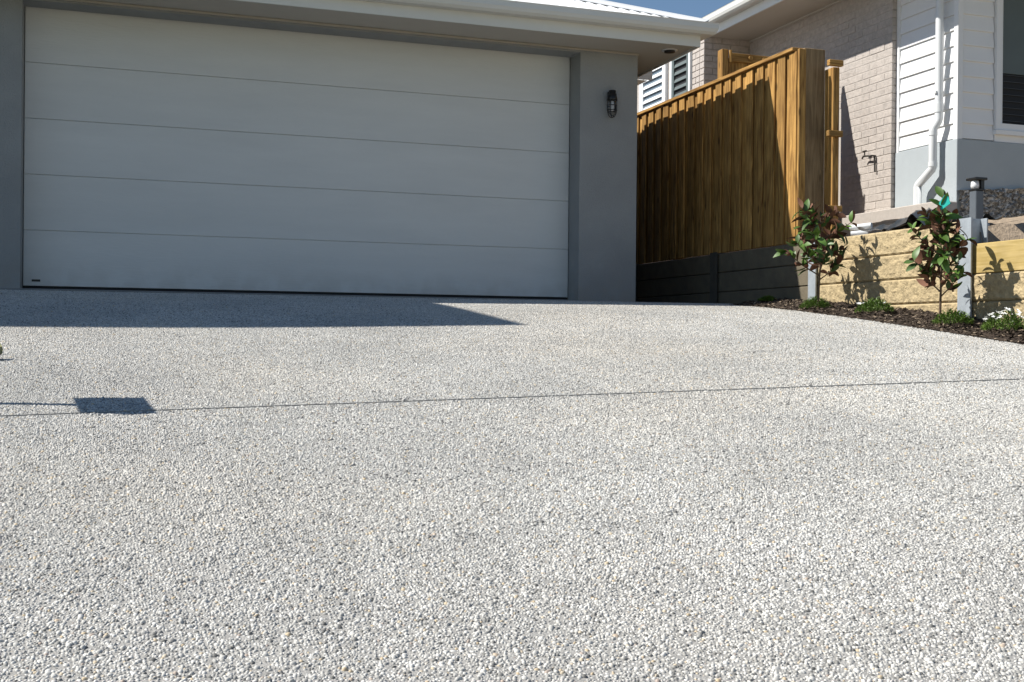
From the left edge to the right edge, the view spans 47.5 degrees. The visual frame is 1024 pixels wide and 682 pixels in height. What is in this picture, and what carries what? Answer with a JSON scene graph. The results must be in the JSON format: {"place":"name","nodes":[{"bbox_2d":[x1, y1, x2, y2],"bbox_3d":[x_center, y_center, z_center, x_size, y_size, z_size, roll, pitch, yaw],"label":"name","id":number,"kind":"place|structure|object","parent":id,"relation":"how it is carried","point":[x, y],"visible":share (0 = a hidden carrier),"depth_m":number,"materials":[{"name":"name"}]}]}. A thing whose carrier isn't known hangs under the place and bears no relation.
{"place":"outdoors","nodes":[
{"label":"outdoors","id":0,"kind":"place"},
{"bbox_2d":[0,289,1023,681],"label":"driveway","id":1,"kind":"structure","parent":0,"point":[194,487],"depth_m":3.09,"materials":[{"name":"grey concrete"}]},
{"bbox_2d":[607,0,733,17],"label":"sky","id":2,"kind":"structure","parent":0,"point":[694,8],"materials":[{"name":"blue"}]},
{"bbox_2d":[644,216,1023,263],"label":"garden terrace","id":3,"kind":"structure","parent":0,"point":[1005,229],"depth_m":8.17,"materials":[{"name":"brown soil"}]},
{"bbox_2d":[718,49,768,77],"bbox_3d":[2.660,-2.023,11.963,1.180,1.845,0.125,0,0,-19],"label":"return fence","id":4,"kind":"object","parent":3,"relation":"on","point":[733,62],"visible":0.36,"depth_m":11.81,"materials":[{"name":"brown wood"}]},
{"bbox_2d":[637,0,1023,218],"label":"neighbour house","id":5,"kind":"structure","parent":3,"relation":"on","point":[931,94],"depth_m":11.25,"materials":[{"name":"brick"}]},
{"bbox_2d":[639,63,667,111],"bbox_3d":[1.823,-3.079,14.993,0.050,1.030,0.768,0,0,-19],"label":"shutter window","id":6,"kind":"structure","parent":5,"relation":"in","point":[652,92],"depth_m":14.94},
{"bbox_2d":[669,51,692,98],"bbox_3d":[2.074,-3.125,14.262,0.050,0.930,0.535,0,0,-19],"label":"shutter window","id":7,"kind":"structure","parent":5,"relation":"in","point":[681,67],"depth_m":14.26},
{"bbox_2d":[861,150,875,171],"bbox_3d":[3.568,-1.801,11.662,0.056,0.233,0.182,0,0,-37],"label":"garden tap","id":8,"kind":"object","parent":5,"relation":"attached to","point":[864,155],"visible":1,"depth_m":11.61,"materials":[{"name":"grey metal"}]},
{"bbox_2d":[992,0,1023,136],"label":"window","id":9,"kind":"structure","parent":5,"relation":"in","point":[1008,50],"depth_m":10.79,"materials":[{"name":"white paint"}]},
{"bbox_2d":[823,201,956,225],"bbox_3d":[3.602,-1.125,11.332,0.205,0.270,1.900,0,0,-19],"label":"concrete edge","id":10,"kind":"object","parent":3,"relation":"on","point":[885,214],"visible":0.16,"depth_m":11.05,"materials":[{"name":"beige concrete"}]},
{"bbox_2d":[856,208,1004,231],"bbox_3d":[3.273,-0.939,9.105,0.643,0.221,1.042,0,0,-19],"label":"plastic sheet","id":11,"kind":"object","parent":3,"relation":"on","point":[901,223],"visible":0.52,"depth_m":9.14,"materials":[{"name":"black plastic"}]},
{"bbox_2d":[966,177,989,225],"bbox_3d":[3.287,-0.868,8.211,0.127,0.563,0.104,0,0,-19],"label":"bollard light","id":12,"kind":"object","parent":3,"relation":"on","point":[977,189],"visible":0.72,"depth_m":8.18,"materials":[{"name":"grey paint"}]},
{"bbox_2d":[729,297,1023,344],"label":"garden bed","id":13,"kind":"object","parent":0,"point":[937,326],"visible":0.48,"depth_m":8.16,"materials":[{"name":"brown wood"}]},
{"bbox_2d":[757,295,776,300],"bbox_3d":[2.211,-0.371,10.069,0.191,0.058,0.208,0,0,-19],"label":"ground cover plant","id":14,"kind":"object","parent":13,"relation":"on","point":[768,298],"visible":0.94,"depth_m":10.01,"materials":[{"name":"green plant"}]},
{"bbox_2d":[773,197,856,313],"bbox_3d":[2.362,-0.660,9.089,0.611,0.894,0.562,0,0,-41],"label":"magnolia shrub","id":15,"kind":"object","parent":13,"relation":"on","point":[823,241],"visible":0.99,"depth_m":9.05,"materials":[{"name":"green plant"}]},
{"bbox_2d":[799,295,831,308],"bbox_3d":[2.382,-0.305,9.124,0.260,0.107,0.302,0,0,-19],"label":"ground cover plant","id":16,"kind":"object","parent":13,"relation":"on","point":[812,302],"visible":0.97,"depth_m":9.08,"materials":[{"name":"green plant"}]},
{"bbox_2d":[854,296,895,312],"bbox_3d":[2.657,-0.267,8.525,0.282,0.123,0.331,0,0,-19],"label":"ground cover plant","id":17,"kind":"object","parent":13,"relation":"on","point":[869,306],"visible":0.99,"depth_m":8.47,"materials":[{"name":"green plant"}]},
{"bbox_2d":[903,186,976,330],"bbox_3d":[2.849,-0.546,7.765,0.423,0.957,0.486,1,0,39],"label":"magnolia shrub","id":18,"kind":"object","parent":13,"relation":"on","point":[940,225],"visible":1,"depth_m":7.73,"materials":[{"name":"green plant"}]},
{"bbox_2d":[939,195,950,209],"bbox_3d":[2.825,-0.907,7.600,0.002,0.095,0.115,0,0,-19],"label":"plant tag","id":19,"kind":"object","parent":18,"relation":"attached to","point":[946,202],"visible":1,"depth_m":7.59,"materials":[{"name":"teal plastic"}]},
{"bbox_2d":[930,308,973,323],"bbox_3d":[2.914,-0.165,7.697,0.265,0.115,0.311,0,0,-19],"label":"ground cover plant","id":20,"kind":"object","parent":13,"relation":"on","point":[961,317],"visible":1,"depth_m":7.64,"materials":[{"name":"green plant"}]},
{"bbox_2d":[981,307,1023,330],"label":"ground cover plant","id":21,"kind":"object","parent":13,"relation":"on","point":[1001,320],"visible":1,"depth_m":7.23,"materials":[{"name":"green plant"}]},
{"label":"pipe offcut","id":22,"kind":"object","parent":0,"visible":0},
{"bbox_2d":[851,230,867,235],"bbox_3d":[2.869,-0.889,9.606,0.139,0.060,0.048,1,0,23],"label":"pipe offcut","id":23,"kind":"object","parent":22,"relation":"on","point":[855,233],"visible":0.56,"depth_m":9.59,"materials":[{"name":"white plastic"}]},
{"bbox_2d":[849,223,872,230],"bbox_3d":[2.885,-0.946,9.622,0.184,0.060,0.048,1,0,37],"label":"pipe offcut","id":24,"kind":"object","parent":23,"relation":"on","point":[865,225],"visible":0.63,"depth_m":9.59,"materials":[{"name":"white plastic"}]},
{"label":"ground","id":25,"kind":"structure","parent":0,"visible":0},
{"bbox_2d":[0,288,577,300],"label":"garage slab","id":26,"kind":"structure","parent":25,"relation":"on","point":[257,293],"depth_m":9.74,"materials":[{"name":"concrete"}]},
{"bbox_2d":[0,0,718,301],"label":"garage house","id":27,"kind":"structure","parent":25,"relation":"on","point":[605,46],"depth_m":10.31,"materials":[{"name":"grey paint"}]},
{"bbox_2d":[23,6,569,299],"bbox_3d":[-1.714,-1.548,10.209,4.747,2.294,0.043,0,0,-19],"label":"garage door","id":28,"kind":"structure","parent":27,"relation":"attached to","point":[166,155],"depth_m":10.10,"materials":[{"name":"paint"}]},
{"bbox_2d":[607,90,616,117],"bbox_3d":[0.925,-2.192,10.769,0.100,0.254,0.111,0,0,-19],"label":"wall lamp","id":29,"kind":"object","parent":27,"relation":"attached to","point":[612,102],"visible":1,"depth_m":10.73,"materials":[{"name":"black metal"}]},
{"bbox_2d":[662,48,677,53],"bbox_3d":[1.459,-2.678,10.767,0.150,0.024,0.150,0,0,-19],"label":"soffit downlight","id":30,"kind":"object","parent":27,"relation":"attached to","point":[669,51],"visible":1,"depth_m":10.73,"materials":[{"name":"white paint"}]},
{"bbox_2d":[635,217,1023,344],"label":"retaining wall","id":31,"kind":"structure","parent":25,"relation":"on","point":[876,266],"depth_m":9.16,"materials":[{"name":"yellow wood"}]},
{"bbox_2d":[636,47,843,263],"bbox_3d":[1.837,-1.538,12.405,0.362,2.060,5.171,0,0,-19],"label":"paling fence","id":32,"kind":"object","parent":31,"relation":"on","point":[744,158],"visible":0.62,"depth_m":11.00,"materials":[{"name":"brown wood"}]}
]}

